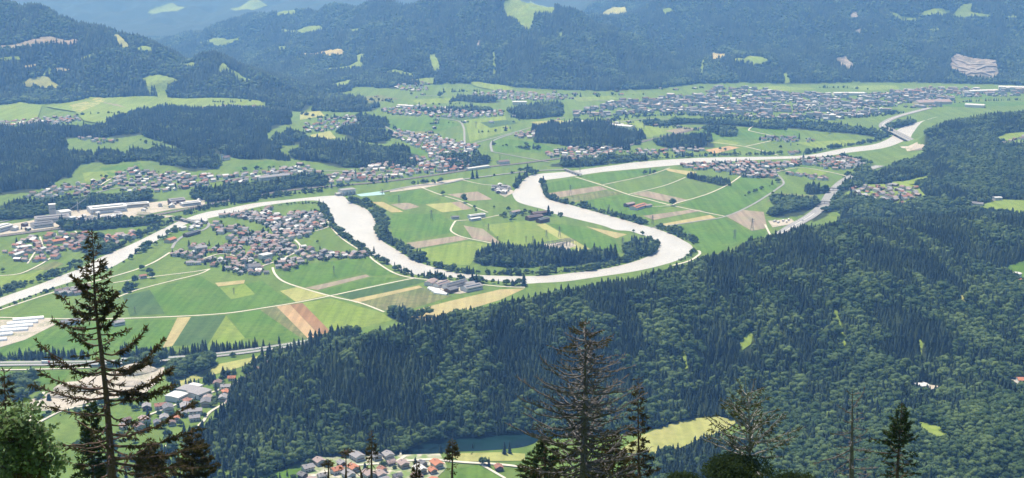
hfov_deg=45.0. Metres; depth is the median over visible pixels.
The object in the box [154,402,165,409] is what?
house
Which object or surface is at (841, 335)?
hillside meadow
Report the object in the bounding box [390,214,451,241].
field
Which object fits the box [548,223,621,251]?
field
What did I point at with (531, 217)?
barn
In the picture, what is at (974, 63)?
quarry ledge
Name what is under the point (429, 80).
hillside meadow
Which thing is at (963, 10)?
hillside meadow
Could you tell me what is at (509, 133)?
road
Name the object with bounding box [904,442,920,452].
broadleaf tree
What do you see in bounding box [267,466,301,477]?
field
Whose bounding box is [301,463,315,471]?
house
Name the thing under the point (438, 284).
farm building
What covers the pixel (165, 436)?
broadleaf tree
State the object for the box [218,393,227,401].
house
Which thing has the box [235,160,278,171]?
field
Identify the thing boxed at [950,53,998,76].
rock face
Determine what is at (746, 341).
hillside meadow
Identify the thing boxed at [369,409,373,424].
spruce tree
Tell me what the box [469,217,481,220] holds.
farm building
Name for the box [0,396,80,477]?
leafy shrub
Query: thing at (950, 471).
broadleaf tree
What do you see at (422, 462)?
house
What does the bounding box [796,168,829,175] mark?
field
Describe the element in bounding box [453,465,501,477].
field
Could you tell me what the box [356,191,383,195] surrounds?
settling basin
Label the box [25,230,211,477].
spruce tree
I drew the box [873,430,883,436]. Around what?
broadleaf tree
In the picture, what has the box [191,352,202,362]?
broadleaf tree
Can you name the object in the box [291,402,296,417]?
spruce tree
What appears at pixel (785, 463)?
broadleaf tree
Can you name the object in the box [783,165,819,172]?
field
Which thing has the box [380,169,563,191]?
road
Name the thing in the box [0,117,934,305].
river
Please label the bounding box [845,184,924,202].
hillside meadow
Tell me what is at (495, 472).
lane
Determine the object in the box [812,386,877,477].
dead larch
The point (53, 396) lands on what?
gravel heap
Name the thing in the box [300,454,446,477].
village ground
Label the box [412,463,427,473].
house
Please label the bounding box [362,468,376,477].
house
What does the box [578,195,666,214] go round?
field
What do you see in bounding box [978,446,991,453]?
broadleaf tree
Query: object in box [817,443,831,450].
broadleaf tree
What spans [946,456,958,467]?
broadleaf tree
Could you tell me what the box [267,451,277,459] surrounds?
broadleaf tree
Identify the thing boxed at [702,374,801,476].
tree
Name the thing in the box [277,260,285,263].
house
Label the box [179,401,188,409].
house
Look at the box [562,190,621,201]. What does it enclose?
field
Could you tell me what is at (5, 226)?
factory hall
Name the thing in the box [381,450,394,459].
house
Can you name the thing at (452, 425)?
broadleaf tree
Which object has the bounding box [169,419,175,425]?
house
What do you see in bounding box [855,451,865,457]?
broadleaf tree
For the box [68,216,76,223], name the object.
silo block
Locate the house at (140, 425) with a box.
[133,422,144,430]
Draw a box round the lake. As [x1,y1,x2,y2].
[398,433,537,454]
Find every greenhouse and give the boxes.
[0,327,27,332]
[0,331,12,335]
[1,323,32,328]
[7,320,37,324]
[13,316,43,320]
[433,291,448,294]
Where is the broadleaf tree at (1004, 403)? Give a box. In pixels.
[998,401,1008,406]
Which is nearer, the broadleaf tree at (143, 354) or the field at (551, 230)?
the broadleaf tree at (143, 354)
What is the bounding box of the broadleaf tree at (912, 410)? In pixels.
[906,406,918,414]
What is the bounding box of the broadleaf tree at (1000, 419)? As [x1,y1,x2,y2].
[994,416,1006,422]
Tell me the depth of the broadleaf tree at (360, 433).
1482.27 m
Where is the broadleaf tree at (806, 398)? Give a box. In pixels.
[795,392,811,401]
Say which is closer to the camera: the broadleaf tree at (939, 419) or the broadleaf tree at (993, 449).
the broadleaf tree at (993, 449)
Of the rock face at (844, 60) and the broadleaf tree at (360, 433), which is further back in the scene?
the rock face at (844, 60)
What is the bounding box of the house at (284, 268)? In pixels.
[282,265,288,270]
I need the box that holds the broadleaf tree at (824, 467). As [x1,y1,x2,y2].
[819,463,829,473]
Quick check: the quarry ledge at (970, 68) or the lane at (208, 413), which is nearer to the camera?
the lane at (208, 413)
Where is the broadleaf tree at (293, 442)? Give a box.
[287,440,296,447]
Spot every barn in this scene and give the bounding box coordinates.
[138,274,146,278]
[524,214,543,220]
[530,210,546,215]
[536,216,549,222]
[629,203,645,209]
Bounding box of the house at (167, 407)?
[162,402,173,412]
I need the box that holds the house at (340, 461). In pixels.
[335,459,344,465]
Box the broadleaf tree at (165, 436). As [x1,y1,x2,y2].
[163,434,177,443]
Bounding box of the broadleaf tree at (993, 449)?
[988,447,997,455]
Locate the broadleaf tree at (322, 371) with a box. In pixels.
[313,364,324,374]
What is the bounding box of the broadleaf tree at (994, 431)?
[983,427,997,437]
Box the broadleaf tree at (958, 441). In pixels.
[954,438,963,443]
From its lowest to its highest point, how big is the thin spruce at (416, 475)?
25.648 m
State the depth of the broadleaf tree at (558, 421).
1526.70 m
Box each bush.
[664,469,702,477]
[699,450,779,477]
[773,467,815,477]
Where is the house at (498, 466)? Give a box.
[494,463,503,470]
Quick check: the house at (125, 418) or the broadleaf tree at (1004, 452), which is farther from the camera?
the house at (125, 418)
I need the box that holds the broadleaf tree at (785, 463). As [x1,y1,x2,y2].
[781,459,791,467]
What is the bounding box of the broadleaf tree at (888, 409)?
[883,407,894,412]
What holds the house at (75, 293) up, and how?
on the terrain at (130, 16)
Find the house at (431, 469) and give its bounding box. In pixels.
[427,466,438,473]
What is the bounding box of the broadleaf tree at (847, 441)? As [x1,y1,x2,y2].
[841,434,850,443]
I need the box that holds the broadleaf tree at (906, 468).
[899,464,911,471]
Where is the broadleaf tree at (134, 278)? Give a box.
[131,275,138,283]
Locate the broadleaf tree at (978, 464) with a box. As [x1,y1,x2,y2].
[974,460,981,466]
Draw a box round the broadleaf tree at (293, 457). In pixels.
[286,451,299,464]
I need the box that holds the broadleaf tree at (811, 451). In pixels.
[804,447,816,455]
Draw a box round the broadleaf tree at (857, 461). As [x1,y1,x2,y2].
[854,455,867,466]
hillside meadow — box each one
[0,56,19,59]
[0,102,41,123]
[1,36,77,47]
[25,76,57,87]
[47,96,264,122]
[70,97,104,111]
[114,34,127,46]
[138,46,151,50]
[142,75,175,96]
[148,3,184,13]
[200,38,238,45]
[219,63,249,79]
[231,0,266,9]
[277,10,294,14]
[281,26,321,32]
[304,49,343,55]
[329,54,362,68]
[337,79,349,84]
[387,69,412,76]
[415,77,434,83]
[430,54,439,70]
[471,82,513,89]
[503,0,553,28]
[603,7,625,13]
[621,416,736,453]
[663,8,670,13]
[680,336,687,368]
[713,53,724,58]
[731,55,767,64]
[740,331,752,349]
[784,73,789,82]
[833,307,845,345]
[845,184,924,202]
[890,12,915,20]
[892,176,926,186]
[919,8,949,15]
[919,339,922,354]
[920,421,948,435]
[953,3,987,17]
[980,199,1023,212]
[999,132,1023,142]
[1008,261,1023,277]
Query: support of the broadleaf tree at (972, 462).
on the terrain at (130, 16)
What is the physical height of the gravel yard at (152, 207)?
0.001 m
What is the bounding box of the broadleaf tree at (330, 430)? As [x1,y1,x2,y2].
[323,426,335,435]
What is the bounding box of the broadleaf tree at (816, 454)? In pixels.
[812,451,820,459]
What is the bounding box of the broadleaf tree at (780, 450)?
[777,445,789,454]
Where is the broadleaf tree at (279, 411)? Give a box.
[272,406,286,416]
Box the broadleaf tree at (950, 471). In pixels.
[945,467,961,477]
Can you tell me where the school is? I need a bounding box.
[258,252,272,259]
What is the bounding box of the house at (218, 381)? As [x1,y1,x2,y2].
[212,379,222,386]
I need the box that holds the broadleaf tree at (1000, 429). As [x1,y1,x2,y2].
[997,426,1006,434]
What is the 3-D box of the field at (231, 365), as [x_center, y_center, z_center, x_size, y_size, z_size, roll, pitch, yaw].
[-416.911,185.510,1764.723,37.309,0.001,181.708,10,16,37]
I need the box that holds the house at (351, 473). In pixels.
[340,469,355,477]
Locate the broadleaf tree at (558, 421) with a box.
[549,419,561,426]
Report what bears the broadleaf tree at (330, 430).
on the terrain at (130, 16)
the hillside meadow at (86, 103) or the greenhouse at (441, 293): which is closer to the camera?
the greenhouse at (441, 293)
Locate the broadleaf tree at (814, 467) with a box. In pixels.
[807,463,817,471]
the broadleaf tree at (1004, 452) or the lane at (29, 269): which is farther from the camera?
the lane at (29, 269)
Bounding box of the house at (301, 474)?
[296,471,307,477]
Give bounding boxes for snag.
[354,462,369,477]
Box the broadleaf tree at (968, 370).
[963,367,974,376]
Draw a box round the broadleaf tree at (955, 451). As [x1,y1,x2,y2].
[952,448,961,455]
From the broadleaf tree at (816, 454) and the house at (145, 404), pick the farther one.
the house at (145, 404)
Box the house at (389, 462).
[386,458,395,465]
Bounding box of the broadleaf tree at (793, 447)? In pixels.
[788,444,798,451]
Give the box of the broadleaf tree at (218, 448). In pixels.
[211,445,220,454]
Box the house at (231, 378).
[227,375,235,380]
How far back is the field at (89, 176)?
3323.44 m
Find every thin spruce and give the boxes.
[321,459,334,477]
[338,447,354,477]
[364,430,378,477]
[409,460,421,477]
[442,438,459,477]
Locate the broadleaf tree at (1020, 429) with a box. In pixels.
[1015,424,1023,435]
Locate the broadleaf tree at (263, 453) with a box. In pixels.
[260,450,270,456]
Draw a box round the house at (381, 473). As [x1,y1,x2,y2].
[374,469,386,477]
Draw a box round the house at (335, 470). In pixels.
[329,465,343,474]
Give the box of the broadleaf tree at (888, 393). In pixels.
[884,391,895,398]
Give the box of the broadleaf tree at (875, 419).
[868,416,880,423]
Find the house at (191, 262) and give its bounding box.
[186,260,193,264]
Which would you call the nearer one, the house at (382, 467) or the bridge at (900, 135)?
the house at (382, 467)
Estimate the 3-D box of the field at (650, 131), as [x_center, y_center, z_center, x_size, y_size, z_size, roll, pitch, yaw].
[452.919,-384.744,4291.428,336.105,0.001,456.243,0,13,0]
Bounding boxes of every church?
[220,149,230,160]
[244,260,260,270]
[354,169,365,180]
[802,152,812,165]
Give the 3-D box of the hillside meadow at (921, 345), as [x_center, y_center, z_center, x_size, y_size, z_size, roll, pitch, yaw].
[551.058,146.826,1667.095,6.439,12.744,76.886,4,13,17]
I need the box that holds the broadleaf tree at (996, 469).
[990,463,1002,475]
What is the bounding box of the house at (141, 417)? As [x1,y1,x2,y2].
[137,415,150,423]
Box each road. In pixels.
[0,186,192,221]
[171,219,209,247]
[212,158,438,181]
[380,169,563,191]
[397,458,537,468]
[436,117,465,150]
[471,117,564,143]
[490,134,510,151]
[649,168,784,227]
[673,250,700,265]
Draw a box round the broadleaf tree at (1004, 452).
[998,449,1009,458]
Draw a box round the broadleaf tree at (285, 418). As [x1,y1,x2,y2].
[281,414,293,421]
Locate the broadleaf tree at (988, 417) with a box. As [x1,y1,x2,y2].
[983,414,993,422]
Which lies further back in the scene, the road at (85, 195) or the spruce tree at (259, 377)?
the road at (85, 195)
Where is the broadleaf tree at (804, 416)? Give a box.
[799,412,812,419]
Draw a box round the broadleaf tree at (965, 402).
[955,398,969,404]
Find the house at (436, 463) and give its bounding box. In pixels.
[429,458,444,468]
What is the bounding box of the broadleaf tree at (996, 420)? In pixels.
[990,418,999,423]
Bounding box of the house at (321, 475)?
[315,472,326,477]
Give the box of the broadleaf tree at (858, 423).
[849,421,862,427]
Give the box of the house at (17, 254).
[11,252,20,256]
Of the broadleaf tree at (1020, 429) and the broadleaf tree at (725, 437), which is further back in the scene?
the broadleaf tree at (725, 437)
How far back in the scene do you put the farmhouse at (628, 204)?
2925.66 m
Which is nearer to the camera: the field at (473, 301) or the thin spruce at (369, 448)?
the thin spruce at (369, 448)
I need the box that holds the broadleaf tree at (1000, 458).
[992,454,1011,467]
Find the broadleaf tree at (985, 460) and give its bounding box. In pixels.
[978,456,993,466]
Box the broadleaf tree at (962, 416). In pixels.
[959,412,968,422]
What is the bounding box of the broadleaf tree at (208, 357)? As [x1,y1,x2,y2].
[203,353,213,361]
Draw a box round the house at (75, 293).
[73,290,80,295]
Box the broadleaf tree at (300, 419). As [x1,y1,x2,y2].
[292,415,305,424]
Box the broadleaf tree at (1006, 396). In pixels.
[1002,393,1015,399]
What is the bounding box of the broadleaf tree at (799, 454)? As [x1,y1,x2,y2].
[793,451,803,460]
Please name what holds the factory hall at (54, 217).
on the gravel yard at (152, 207)
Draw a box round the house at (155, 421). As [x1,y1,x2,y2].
[153,418,161,425]
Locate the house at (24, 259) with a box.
[21,257,28,261]
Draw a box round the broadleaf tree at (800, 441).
[793,438,805,445]
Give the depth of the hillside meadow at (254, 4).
10995.62 m
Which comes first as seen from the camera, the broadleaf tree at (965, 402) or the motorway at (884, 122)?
the broadleaf tree at (965, 402)
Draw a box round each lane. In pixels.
[0,252,169,309]
[0,258,49,275]
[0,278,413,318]
[0,367,89,369]
[29,392,99,421]
[113,269,207,282]
[119,269,209,296]
[150,389,224,445]
[271,267,384,311]
[310,455,407,475]
[327,221,356,248]
[369,256,524,287]
[421,187,486,211]
[450,221,489,242]
[480,464,505,477]
[576,177,722,215]
[673,175,740,204]
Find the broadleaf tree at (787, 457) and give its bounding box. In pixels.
[779,455,790,460]
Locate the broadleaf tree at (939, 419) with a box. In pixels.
[936,416,947,429]
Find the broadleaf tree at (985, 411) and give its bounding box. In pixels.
[974,408,992,415]
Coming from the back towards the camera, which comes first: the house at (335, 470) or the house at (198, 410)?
the house at (198, 410)
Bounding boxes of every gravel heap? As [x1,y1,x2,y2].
[45,389,71,397]
[53,380,91,390]
[117,363,157,375]
[118,379,144,386]
[134,211,150,215]
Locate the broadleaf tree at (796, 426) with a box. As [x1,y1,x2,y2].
[791,424,803,430]
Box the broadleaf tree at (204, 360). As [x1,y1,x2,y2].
[194,358,210,371]
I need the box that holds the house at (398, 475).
[391,472,403,477]
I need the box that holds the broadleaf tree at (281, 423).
[278,419,286,427]
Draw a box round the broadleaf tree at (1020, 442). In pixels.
[1014,439,1023,447]
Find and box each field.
[0,270,43,287]
[0,320,174,355]
[0,371,69,384]
[31,261,62,269]
[83,170,116,181]
[101,162,143,175]
[123,290,163,315]
[150,276,248,315]
[163,317,190,347]
[173,315,225,345]
[180,355,265,385]
[208,316,244,344]
[216,280,244,285]
[221,284,254,298]
[228,310,299,341]
[232,290,294,308]
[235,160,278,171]
[246,281,272,293]
[261,306,307,338]
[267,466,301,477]
[275,260,361,286]
[277,304,317,337]
[281,287,326,301]
[290,303,328,333]
[300,111,324,119]
[303,298,391,329]
[307,275,369,289]
[310,131,335,138]
[321,277,397,294]
[339,279,424,298]
[346,257,393,275]
[352,286,421,302]
[360,287,450,310]
[366,95,397,102]
[373,202,402,211]
[384,189,438,203]
[389,116,458,130]
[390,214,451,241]
[391,203,418,209]
[403,131,436,139]
[407,236,467,248]
[410,148,427,154]
[411,98,462,104]
[411,288,524,320]
[413,241,490,264]
[426,202,466,211]
[444,113,478,120]
[447,191,490,200]
[451,201,471,209]
[453,452,524,460]
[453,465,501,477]
[464,226,500,242]
[466,116,509,141]
[480,120,517,127]
[486,220,573,248]
[493,137,555,151]
[533,120,562,123]
[536,223,587,250]
[547,177,596,191]
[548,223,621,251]
[549,186,606,197]
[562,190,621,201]
[574,96,618,101]
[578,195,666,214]
[582,168,664,182]
[586,226,626,237]
[610,120,676,136]
[633,191,685,202]
[645,210,701,219]
[663,215,714,224]
[665,168,695,174]
[667,127,697,133]
[681,177,777,215]
[682,218,766,254]
[688,127,799,139]
[706,146,739,152]
[711,139,738,145]
[727,210,766,230]
[736,86,814,90]
[765,193,817,203]
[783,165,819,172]
[793,140,856,148]
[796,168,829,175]
[851,85,898,90]
[942,102,1023,106]
[950,93,991,98]
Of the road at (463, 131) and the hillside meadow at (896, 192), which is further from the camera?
the road at (463, 131)
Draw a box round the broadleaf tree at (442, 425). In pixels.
[435,421,447,432]
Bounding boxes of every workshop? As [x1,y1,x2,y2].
[164,391,187,402]
[176,384,199,391]
[187,387,211,399]
[189,382,202,386]
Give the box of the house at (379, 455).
[370,451,382,460]
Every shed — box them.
[183,229,200,236]
[465,165,489,170]
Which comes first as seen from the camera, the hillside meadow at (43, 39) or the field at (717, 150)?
the field at (717, 150)
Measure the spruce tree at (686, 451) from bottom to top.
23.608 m
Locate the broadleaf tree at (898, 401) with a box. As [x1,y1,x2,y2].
[892,399,900,406]
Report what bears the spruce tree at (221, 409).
on the terrain at (130, 16)
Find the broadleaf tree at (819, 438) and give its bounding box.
[813,436,825,443]
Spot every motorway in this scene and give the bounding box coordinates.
[0,339,307,365]
[777,165,882,233]
[879,107,930,127]
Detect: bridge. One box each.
[173,217,194,222]
[563,168,581,175]
[887,127,912,140]
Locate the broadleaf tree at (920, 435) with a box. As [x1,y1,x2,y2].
[913,432,924,440]
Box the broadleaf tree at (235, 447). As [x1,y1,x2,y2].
[228,444,236,451]
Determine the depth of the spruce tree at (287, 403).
1549.14 m
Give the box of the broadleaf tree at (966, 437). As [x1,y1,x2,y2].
[963,435,973,441]
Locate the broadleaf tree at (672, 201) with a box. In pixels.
[669,198,676,204]
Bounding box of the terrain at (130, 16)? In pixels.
[0,0,1023,477]
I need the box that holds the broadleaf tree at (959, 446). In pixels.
[954,442,963,450]
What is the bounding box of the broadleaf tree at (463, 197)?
[460,193,466,199]
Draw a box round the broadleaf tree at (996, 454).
[989,452,1000,461]
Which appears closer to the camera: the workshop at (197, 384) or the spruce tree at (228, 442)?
the spruce tree at (228, 442)
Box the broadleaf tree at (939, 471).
[936,468,944,476]
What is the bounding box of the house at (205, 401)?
[200,396,210,406]
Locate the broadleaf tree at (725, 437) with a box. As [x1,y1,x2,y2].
[718,435,727,444]
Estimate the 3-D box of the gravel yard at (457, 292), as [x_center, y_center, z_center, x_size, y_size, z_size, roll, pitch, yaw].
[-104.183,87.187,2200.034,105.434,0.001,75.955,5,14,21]
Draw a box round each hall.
[0,223,13,231]
[15,244,31,248]
[30,220,53,228]
[34,213,69,221]
[50,238,65,244]
[56,209,70,215]
[87,203,126,213]
[164,236,176,242]
[258,173,289,180]
[397,104,415,107]
[496,159,509,163]
[512,101,526,104]
[612,123,635,128]
[832,92,864,94]
[912,99,951,104]
[965,89,998,92]
[965,103,984,107]
[998,85,1023,89]
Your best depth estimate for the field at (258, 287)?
2204.56 m
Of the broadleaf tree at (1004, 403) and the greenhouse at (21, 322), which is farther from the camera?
the greenhouse at (21, 322)
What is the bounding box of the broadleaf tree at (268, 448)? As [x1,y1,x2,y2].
[262,444,274,452]
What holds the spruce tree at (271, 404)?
on the terrain at (130, 16)
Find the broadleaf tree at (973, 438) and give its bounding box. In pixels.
[967,433,978,442]
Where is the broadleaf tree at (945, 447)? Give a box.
[939,443,952,454]
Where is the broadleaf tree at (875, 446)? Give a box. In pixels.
[870,442,881,450]
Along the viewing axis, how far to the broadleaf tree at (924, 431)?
1344.53 m
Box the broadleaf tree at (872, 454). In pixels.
[864,452,877,460]
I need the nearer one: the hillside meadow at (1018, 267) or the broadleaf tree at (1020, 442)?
the broadleaf tree at (1020, 442)
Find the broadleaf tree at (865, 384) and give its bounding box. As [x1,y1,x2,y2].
[858,382,870,390]
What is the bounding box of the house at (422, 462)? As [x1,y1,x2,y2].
[418,459,427,465]
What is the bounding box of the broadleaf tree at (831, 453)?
[826,449,838,457]
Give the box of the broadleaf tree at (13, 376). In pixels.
[5,372,18,382]
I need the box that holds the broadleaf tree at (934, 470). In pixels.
[917,466,938,475]
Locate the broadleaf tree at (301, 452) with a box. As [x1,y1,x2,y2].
[293,447,306,461]
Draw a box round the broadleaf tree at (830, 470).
[825,468,835,476]
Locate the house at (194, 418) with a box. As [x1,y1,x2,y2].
[188,414,200,421]
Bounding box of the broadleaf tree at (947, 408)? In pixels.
[940,406,953,411]
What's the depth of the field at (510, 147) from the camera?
3870.11 m
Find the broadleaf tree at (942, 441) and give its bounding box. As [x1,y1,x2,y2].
[939,439,948,445]
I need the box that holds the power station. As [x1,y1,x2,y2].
[335,187,355,195]
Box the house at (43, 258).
[40,257,47,260]
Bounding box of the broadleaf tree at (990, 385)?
[983,381,996,390]
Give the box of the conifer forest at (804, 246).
[0,0,1023,477]
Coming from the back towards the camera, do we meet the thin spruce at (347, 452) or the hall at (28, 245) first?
the hall at (28, 245)
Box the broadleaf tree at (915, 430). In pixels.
[910,425,922,433]
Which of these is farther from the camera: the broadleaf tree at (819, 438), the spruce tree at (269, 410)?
the spruce tree at (269, 410)
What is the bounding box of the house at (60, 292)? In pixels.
[57,290,66,295]
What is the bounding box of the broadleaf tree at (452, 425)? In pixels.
[446,420,459,430]
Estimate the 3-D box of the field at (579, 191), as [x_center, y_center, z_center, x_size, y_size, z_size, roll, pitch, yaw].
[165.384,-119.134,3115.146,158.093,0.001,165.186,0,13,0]
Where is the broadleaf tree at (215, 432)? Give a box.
[213,430,222,439]
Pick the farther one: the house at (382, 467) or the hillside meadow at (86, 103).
the hillside meadow at (86, 103)
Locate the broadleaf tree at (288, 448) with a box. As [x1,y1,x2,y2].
[285,445,295,453]
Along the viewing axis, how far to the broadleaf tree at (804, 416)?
1486.82 m
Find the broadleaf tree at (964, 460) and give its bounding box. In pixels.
[959,457,969,465]
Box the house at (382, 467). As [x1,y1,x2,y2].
[376,465,387,471]
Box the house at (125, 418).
[121,416,131,423]
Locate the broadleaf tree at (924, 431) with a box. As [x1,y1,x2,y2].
[919,428,929,435]
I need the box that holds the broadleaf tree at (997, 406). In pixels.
[990,403,1001,409]
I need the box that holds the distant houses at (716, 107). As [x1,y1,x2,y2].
[0,79,1023,477]
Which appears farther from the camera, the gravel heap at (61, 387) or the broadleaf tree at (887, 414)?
the gravel heap at (61, 387)
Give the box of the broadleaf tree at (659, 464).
[652,462,666,469]
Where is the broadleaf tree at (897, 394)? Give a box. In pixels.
[892,390,905,399]
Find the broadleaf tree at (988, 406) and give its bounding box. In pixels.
[981,404,990,409]
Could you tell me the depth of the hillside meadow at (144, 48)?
5318.09 m
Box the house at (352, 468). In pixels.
[347,463,359,471]
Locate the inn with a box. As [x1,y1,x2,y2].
[193,245,207,251]
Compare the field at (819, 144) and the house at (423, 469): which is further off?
the field at (819, 144)
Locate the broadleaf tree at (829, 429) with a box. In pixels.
[821,428,833,435]
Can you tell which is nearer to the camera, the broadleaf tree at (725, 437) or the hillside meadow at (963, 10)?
the broadleaf tree at (725, 437)
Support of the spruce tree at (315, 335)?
on the terrain at (130, 16)
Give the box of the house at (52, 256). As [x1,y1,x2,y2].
[50,254,59,258]
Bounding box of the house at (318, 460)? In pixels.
[312,456,324,465]
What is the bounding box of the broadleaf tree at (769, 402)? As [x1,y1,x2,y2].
[760,399,773,406]
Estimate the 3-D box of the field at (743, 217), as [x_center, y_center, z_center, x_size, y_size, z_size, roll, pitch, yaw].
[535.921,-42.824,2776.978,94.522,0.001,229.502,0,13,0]
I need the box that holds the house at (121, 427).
[118,423,127,429]
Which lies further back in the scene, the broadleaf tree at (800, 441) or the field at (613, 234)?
the field at (613, 234)
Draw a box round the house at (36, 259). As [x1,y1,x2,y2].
[32,257,39,261]
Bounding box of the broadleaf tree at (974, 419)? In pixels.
[969,415,979,425]
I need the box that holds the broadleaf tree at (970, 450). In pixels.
[963,446,975,457]
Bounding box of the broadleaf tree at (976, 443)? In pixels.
[968,438,982,448]
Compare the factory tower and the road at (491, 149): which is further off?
the road at (491, 149)
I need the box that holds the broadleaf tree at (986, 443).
[981,438,995,447]
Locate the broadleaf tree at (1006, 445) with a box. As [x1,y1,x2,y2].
[997,439,1015,450]
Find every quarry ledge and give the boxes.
[952,59,993,75]
[952,63,995,67]
[953,58,995,64]
[956,69,994,72]
[965,63,992,73]
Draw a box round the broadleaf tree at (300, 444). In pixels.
[294,441,307,447]
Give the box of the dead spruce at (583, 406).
[506,319,653,477]
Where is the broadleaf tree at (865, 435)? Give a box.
[856,432,868,441]
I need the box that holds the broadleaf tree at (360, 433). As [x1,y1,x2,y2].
[356,430,367,437]
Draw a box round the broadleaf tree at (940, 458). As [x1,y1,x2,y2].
[932,455,944,461]
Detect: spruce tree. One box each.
[0,367,17,414]
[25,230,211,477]
[69,400,118,477]
[128,437,170,477]
[169,433,220,477]
[219,402,223,416]
[219,421,224,437]
[222,402,226,418]
[226,436,230,447]
[229,393,234,405]
[231,433,237,444]
[237,437,241,450]
[245,434,249,446]
[246,452,251,464]
[251,451,256,468]
[255,447,259,458]
[257,370,261,382]
[261,405,265,417]
[267,399,273,411]
[267,404,271,415]
[274,414,280,428]
[274,439,278,449]
[280,400,284,416]
[285,395,289,410]
[288,427,293,439]
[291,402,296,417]
[305,430,308,441]
[307,364,312,378]
[312,422,317,433]
[313,330,317,342]
[316,358,322,379]
[317,430,321,441]
[350,416,356,432]
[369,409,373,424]
[457,410,464,425]
[514,436,567,477]
[566,347,607,477]
[589,427,635,477]
[619,377,660,477]
[682,447,689,459]
[688,452,692,463]
[699,435,702,448]
[864,403,922,477]
[928,466,933,477]
[947,368,952,378]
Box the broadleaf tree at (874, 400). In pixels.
[867,397,876,406]
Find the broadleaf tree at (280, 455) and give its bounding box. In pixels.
[276,452,287,460]
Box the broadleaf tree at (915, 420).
[910,417,921,426]
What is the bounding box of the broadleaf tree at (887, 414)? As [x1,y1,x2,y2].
[881,412,896,419]
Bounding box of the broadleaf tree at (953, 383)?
[948,379,958,386]
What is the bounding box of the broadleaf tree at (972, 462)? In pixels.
[967,460,978,468]
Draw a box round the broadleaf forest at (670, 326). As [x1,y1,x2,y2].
[0,0,1023,477]
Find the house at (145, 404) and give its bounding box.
[142,402,150,410]
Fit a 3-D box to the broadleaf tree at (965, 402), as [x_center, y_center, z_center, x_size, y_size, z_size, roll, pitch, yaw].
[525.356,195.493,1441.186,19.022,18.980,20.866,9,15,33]
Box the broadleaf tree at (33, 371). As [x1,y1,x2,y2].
[26,366,39,378]
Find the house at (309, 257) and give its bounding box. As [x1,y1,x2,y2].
[306,255,313,259]
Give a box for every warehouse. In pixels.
[100,213,122,217]
[125,201,148,207]
[167,197,185,203]
[179,200,200,206]
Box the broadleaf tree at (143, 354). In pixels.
[139,351,150,358]
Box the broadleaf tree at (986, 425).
[981,423,992,429]
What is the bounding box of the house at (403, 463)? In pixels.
[396,459,410,468]
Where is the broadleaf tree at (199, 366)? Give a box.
[194,361,210,371]
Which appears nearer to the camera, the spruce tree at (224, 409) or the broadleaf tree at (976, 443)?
the broadleaf tree at (976, 443)
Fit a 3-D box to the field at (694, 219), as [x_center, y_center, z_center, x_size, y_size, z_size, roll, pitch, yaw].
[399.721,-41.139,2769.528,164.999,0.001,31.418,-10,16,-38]
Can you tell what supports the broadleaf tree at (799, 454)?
on the terrain at (130, 16)
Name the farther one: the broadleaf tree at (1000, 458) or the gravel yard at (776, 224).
the gravel yard at (776, 224)
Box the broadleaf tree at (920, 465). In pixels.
[912,459,923,467]
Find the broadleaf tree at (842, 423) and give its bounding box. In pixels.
[834,421,846,428]
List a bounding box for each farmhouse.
[509,210,520,214]
[623,202,634,206]
[914,382,929,387]
[992,196,1002,200]
[1016,377,1023,382]
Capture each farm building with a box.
[59,317,80,325]
[112,319,125,326]
[424,278,437,285]
[433,279,450,287]
[441,278,467,288]
[444,286,458,293]
[460,282,482,291]
[464,281,474,284]
[467,213,485,217]
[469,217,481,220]
[968,201,983,205]
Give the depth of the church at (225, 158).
3566.78 m
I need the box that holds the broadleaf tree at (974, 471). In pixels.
[969,468,979,475]
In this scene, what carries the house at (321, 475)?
on the terrain at (130, 16)
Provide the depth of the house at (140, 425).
1534.69 m
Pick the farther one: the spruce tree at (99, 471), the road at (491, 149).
the road at (491, 149)
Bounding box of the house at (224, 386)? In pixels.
[220,384,230,389]
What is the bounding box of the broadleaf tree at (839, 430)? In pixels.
[832,428,842,435]
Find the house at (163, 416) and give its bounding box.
[159,413,168,420]
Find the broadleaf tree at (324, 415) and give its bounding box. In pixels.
[320,412,331,421]
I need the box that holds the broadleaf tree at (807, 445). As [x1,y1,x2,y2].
[802,442,813,450]
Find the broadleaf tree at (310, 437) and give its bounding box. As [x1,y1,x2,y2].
[304,431,315,440]
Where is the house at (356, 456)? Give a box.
[349,450,365,461]
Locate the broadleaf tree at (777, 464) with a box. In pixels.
[770,461,783,470]
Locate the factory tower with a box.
[48,203,55,214]
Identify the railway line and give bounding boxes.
[0,127,700,236]
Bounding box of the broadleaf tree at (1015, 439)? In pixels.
[1010,437,1023,443]
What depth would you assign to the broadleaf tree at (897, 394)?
1513.97 m
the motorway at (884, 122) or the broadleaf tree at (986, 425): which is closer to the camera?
the broadleaf tree at (986, 425)
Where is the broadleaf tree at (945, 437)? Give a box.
[939,434,951,441]
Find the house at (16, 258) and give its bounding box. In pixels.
[13,257,21,260]
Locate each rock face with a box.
[836,56,852,67]
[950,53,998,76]
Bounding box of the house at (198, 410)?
[188,407,202,414]
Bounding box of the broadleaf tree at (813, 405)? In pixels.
[805,401,819,409]
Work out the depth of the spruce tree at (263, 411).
1532.99 m
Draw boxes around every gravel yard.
[0,200,204,234]
[0,319,54,346]
[30,367,163,410]
[390,178,464,191]
[429,281,481,293]
[494,189,514,196]
[544,242,575,249]
[769,219,793,226]
[900,142,923,150]
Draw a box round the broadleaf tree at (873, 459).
[865,456,878,462]
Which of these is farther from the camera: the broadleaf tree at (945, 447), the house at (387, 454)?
the house at (387, 454)
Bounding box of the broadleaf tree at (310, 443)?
[307,440,314,448]

